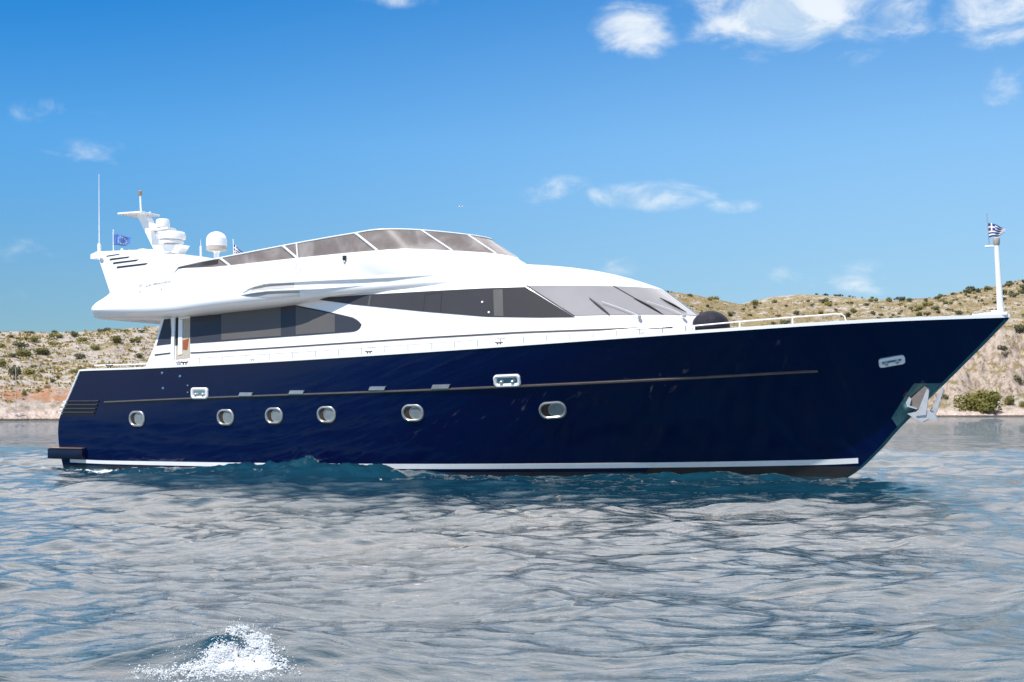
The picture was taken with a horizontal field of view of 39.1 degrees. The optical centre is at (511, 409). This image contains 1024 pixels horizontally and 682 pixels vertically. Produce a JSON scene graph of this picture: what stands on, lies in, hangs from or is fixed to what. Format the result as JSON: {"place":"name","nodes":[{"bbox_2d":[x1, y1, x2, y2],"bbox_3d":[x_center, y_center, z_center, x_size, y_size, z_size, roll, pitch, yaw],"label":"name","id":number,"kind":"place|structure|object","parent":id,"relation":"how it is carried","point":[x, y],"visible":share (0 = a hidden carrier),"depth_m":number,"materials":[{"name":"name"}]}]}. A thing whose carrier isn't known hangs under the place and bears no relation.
{"place":"outdoors","nodes":[
{"label":"outdoors","id":0,"kind":"place"},
{"bbox_2d":[0,416,1023,681],"bbox_3d":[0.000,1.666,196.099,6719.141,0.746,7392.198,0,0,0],"label":"sea","id":1,"kind":"structure","parent":0,"point":[898,556],"depth_m":16.20,"materials":[{"name":"blue liquid"}]},
{"bbox_2d":[126,619,303,681],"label":"sea foam","id":2,"kind":"object","parent":1,"relation":"on","point":[226,659],"visible":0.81,"depth_m":9.83,"materials":[{"name":"white"}]},
{"bbox_2d":[48,191,1009,477],"bbox_3d":[-0.356,-2.506,42.397,28.450,10.012,6.807,0,0,24],"label":"motor yacht","id":3,"kind":"object","parent":1,"relation":"on","point":[436,351],"visible":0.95,"depth_m":39.94,"materials":[{"name":"blue paint"}]},
{"bbox_2d":[113,229,130,250],"bbox_3d":[-12.576,-5.457,46.522,0.735,0.738,0.126,0,0,24],"label":"flag","id":4,"kind":"object","parent":3,"relation":"attached to","point":[120,240],"visible":1,"depth_m":46.52,"materials":[{"name":"blue fabric"}]},
{"bbox_2d":[156,319,170,345],"bbox_3d":[-10.604,-2.368,44.285,0.583,0.842,0.240,0,0,24],"label":"aft window","id":5,"kind":"structure","parent":3,"relation":"in","point":[164,338],"depth_m":44.27,"materials":[{"name":"black glass"}]},
{"bbox_2d":[175,317,189,359],"bbox_3d":[-10.017,-2.185,43.973,0.721,1.352,0.330,0,0,24],"label":"side door","id":6,"kind":"structure","parent":3,"relation":"in","point":[182,337],"depth_m":43.94,"materials":[{"name":"white"}]},
{"bbox_2d":[233,239,243,254],"bbox_3d":[-9.023,-5.195,47.567,0.430,0.864,0.126,0,0,24],"label":"flag","id":7,"kind":"object","parent":3,"relation":"attached to","point":[236,250],"visible":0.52,"depth_m":47.60,"materials":[{"name":"white fabric"}]},
{"bbox_2d":[190,305,360,343],"bbox_3d":[-7.072,-2.552,42.741,6.123,1.124,0.297,0,0,24],"label":"salon window","id":8,"kind":"structure","parent":3,"relation":"in","point":[294,320],"depth_m":42.74,"materials":[{"name":"black glass"}]},
{"bbox_2d":[320,287,573,317],"bbox_3d":[-2.091,-2.923,40.591,8.207,0.890,0.390,0,0,24],"label":"side window","id":9,"kind":"structure","parent":3,"relation":"in","point":[508,301],"depth_m":40.06,"materials":[{"name":"black glass"}]},
{"bbox_2d":[693,311,730,329],"bbox_3d":[5.438,-2.260,39.489,1.106,0.880,1.107,0,0,24],"label":"canvas cover","id":10,"kind":"object","parent":3,"relation":"on","point":[707,317],"visible":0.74,"depth_m":39.09,"materials":[{"name":"grey fabric"}]},
{"bbox_2d":[986,213,1005,244],"bbox_3d":[12.325,-4.592,36.749,0.471,0.848,0.105,0,0,24],"label":"flag","id":11,"kind":"object","parent":3,"relation":"on","point":[995,230],"visible":1,"depth_m":36.76,"materials":[{"name":"fabric"}]},
{"bbox_2d":[0,279,1023,420],"bbox_3d":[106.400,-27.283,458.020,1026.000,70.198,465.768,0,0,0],"label":"hillside","id":12,"kind":"structure","parent":0,"point":[46,404],"depth_m":413.46,"materials":[{"name":"beige stone"}]},
{"bbox_2d":[0,358,5,366],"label":"shrub","id":13,"kind":"object","parent":12,"relation":"on","point":[2,363],"visible":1,"depth_m":275.26,"materials":[{"name":"green plant"}]},
{"bbox_2d":[8,363,21,379],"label":"shrub","id":14,"kind":"object","parent":12,"relation":"on","point":[11,370],"visible":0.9,"depth_m":258.28,"materials":[{"name":"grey plant"}]},
{"bbox_2d":[14,367,17,416],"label":"shore pole","id":15,"kind":"object","parent":12,"relation":"on","point":[15,414],"visible":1,"depth_m":234.24,"materials":[{"name":"white metal"}]},
{"bbox_2d":[12,341,29,347],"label":"shrub","id":16,"kind":"object","parent":12,"relation":"on","point":[20,343],"visible":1,"depth_m":310.49,"materials":[{"name":"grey plant"}]},
{"bbox_2d":[16,349,31,355],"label":"shrub","id":17,"kind":"object","parent":12,"relation":"on","point":[26,352],"visible":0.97,"depth_m":286.49,"materials":[{"name":"green plant"}]},
{"bbox_2d":[21,368,36,374],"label":"shrub","id":18,"kind":"object","parent":12,"relation":"on","point":[30,371],"visible":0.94,"depth_m":265.81,"materials":[{"name":"green plant"}]},
{"bbox_2d":[29,336,38,341],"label":"shrub","id":19,"kind":"object","parent":12,"relation":"on","point":[33,338],"visible":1,"depth_m":329.81,"materials":[{"name":"green plant"}]},
{"bbox_2d":[33,347,49,354],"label":"shrub","id":20,"kind":"object","parent":12,"relation":"on","point":[43,350],"visible":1,"depth_m":308.34,"materials":[{"name":"green plant"}]},
{"bbox_2d":[48,341,59,345],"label":"shrub","id":21,"kind":"object","parent":12,"relation":"on","point":[51,343],"visible":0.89,"depth_m":325.65,"materials":[{"name":"green plant"}]},
{"bbox_2d":[49,332,63,337],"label":"shrub","id":22,"kind":"object","parent":12,"relation":"on","point":[54,335],"visible":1,"depth_m":334.21,"materials":[{"name":"green plant"}]},
{"bbox_2d":[70,331,77,336],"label":"shrub","id":23,"kind":"object","parent":12,"relation":"on","point":[73,333],"visible":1,"depth_m":336.66,"materials":[{"name":"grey plant"}]},
{"bbox_2d":[73,352,84,358],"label":"shrub","id":24,"kind":"object","parent":12,"relation":"on","point":[79,355],"visible":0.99,"depth_m":309.86,"materials":[{"name":"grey plant"}]},
{"bbox_2d":[76,337,87,341],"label":"shrub","id":25,"kind":"object","parent":12,"relation":"on","point":[83,339],"visible":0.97,"depth_m":327.42,"materials":[{"name":"green plant"}]},
{"bbox_2d":[90,344,99,349],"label":"shrub","id":26,"kind":"object","parent":12,"relation":"on","point":[94,347],"visible":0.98,"depth_m":320.24,"materials":[{"name":"green plant"}]},
{"bbox_2d":[97,327,110,331],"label":"shrub","id":27,"kind":"object","parent":12,"relation":"on","point":[104,329],"visible":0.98,"depth_m":342.46,"materials":[{"name":"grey plant"}]},
{"bbox_2d":[110,336,121,342],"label":"shrub","id":28,"kind":"object","parent":12,"relation":"on","point":[114,339],"visible":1,"depth_m":324.61,"materials":[{"name":"green plant"}]},
{"bbox_2d":[129,338,140,341],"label":"shrub","id":29,"kind":"object","parent":12,"relation":"on","point":[134,339],"visible":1,"depth_m":326.55,"materials":[{"name":"green plant"}]},
{"bbox_2d":[133,353,143,357],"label":"shrub","id":30,"kind":"object","parent":12,"relation":"on","point":[138,355],"visible":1,"depth_m":315.15,"materials":[{"name":"green plant"}]},
{"bbox_2d":[0,284,1023,404],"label":"scrub","id":31,"kind":"object","parent":12,"relation":"on","point":[54,368],"visible":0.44,"depth_m":321.19,"materials":[{"name":"green plant"}]},
{"bbox_2d":[707,296,718,300],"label":"shrub","id":32,"kind":"object","parent":12,"relation":"on","point":[712,298],"visible":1,"depth_m":517.51,"materials":[{"name":"green plant"}]},
{"bbox_2d":[750,299,758,304],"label":"shrub","id":33,"kind":"object","parent":12,"relation":"on","point":[755,302],"visible":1,"depth_m":527.30,"materials":[{"name":"green plant"}]},
{"bbox_2d":[780,319,790,323],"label":"shrub","id":34,"kind":"object","parent":12,"relation":"on","point":[785,322],"visible":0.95,"depth_m":466.85,"materials":[{"name":"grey plant"}]},
{"bbox_2d":[818,298,829,301],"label":"shrub","id":35,"kind":"object","parent":12,"relation":"on","point":[825,299],"visible":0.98,"depth_m":541.02,"materials":[{"name":"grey plant"}]},
{"bbox_2d":[824,301,832,305],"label":"shrub","id":36,"kind":"object","parent":12,"relation":"on","point":[829,303],"visible":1,"depth_m":530.92,"materials":[{"name":"green plant"}]},
{"bbox_2d":[896,296,905,301],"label":"shrub","id":37,"kind":"object","parent":12,"relation":"on","point":[899,298],"visible":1,"depth_m":550.11,"materials":[{"name":"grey plant"}]},
{"bbox_2d":[953,388,1002,412],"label":"shrub","id":38,"kind":"object","parent":12,"relation":"on","point":[981,401],"visible":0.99,"depth_m":373.39,"materials":[{"name":"green plant"}]},
{"bbox_2d":[997,345,1007,352],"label":"shrub","id":39,"kind":"object","parent":12,"relation":"on","point":[1004,347],"visible":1,"depth_m":423.54,"materials":[{"name":"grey plant"}]},
{"bbox_2d":[1003,394,1014,404],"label":"shrub","id":40,"kind":"object","parent":12,"relation":"on","point":[1009,400],"visible":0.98,"depth_m":392.14,"materials":[{"name":"green plant"}]},
{"bbox_2d":[1008,292,1019,296],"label":"shrub","id":41,"kind":"object","parent":12,"relation":"on","point":[1013,294],"visible":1,"depth_m":523.58,"materials":[{"name":"green plant"}]},
{"bbox_2d":[1012,374,1023,384],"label":"shrub","id":42,"kind":"object","parent":12,"relation":"on","point":[1018,378],"visible":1,"depth_m":413.85,"materials":[{"name":"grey plant"}]},
{"bbox_2d":[1014,323,1023,332],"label":"shrub","id":43,"kind":"object","parent":12,"relation":"on","point":[1018,327],"visible":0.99,"depth_m":437.84,"materials":[{"name":"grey plant"}]},
{"bbox_2d":[0,0,1023,332],"label":"sky","id":44,"kind":"structure","parent":0,"point":[734,151],"materials":[{"name":"blue"}]},
{"bbox_2d":[743,294,895,303],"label":"hill","id":45,"kind":"structure","parent":0,"point":[799,297],"depth_m":871.55,"materials":[{"name":"beige soil"}]}
]}

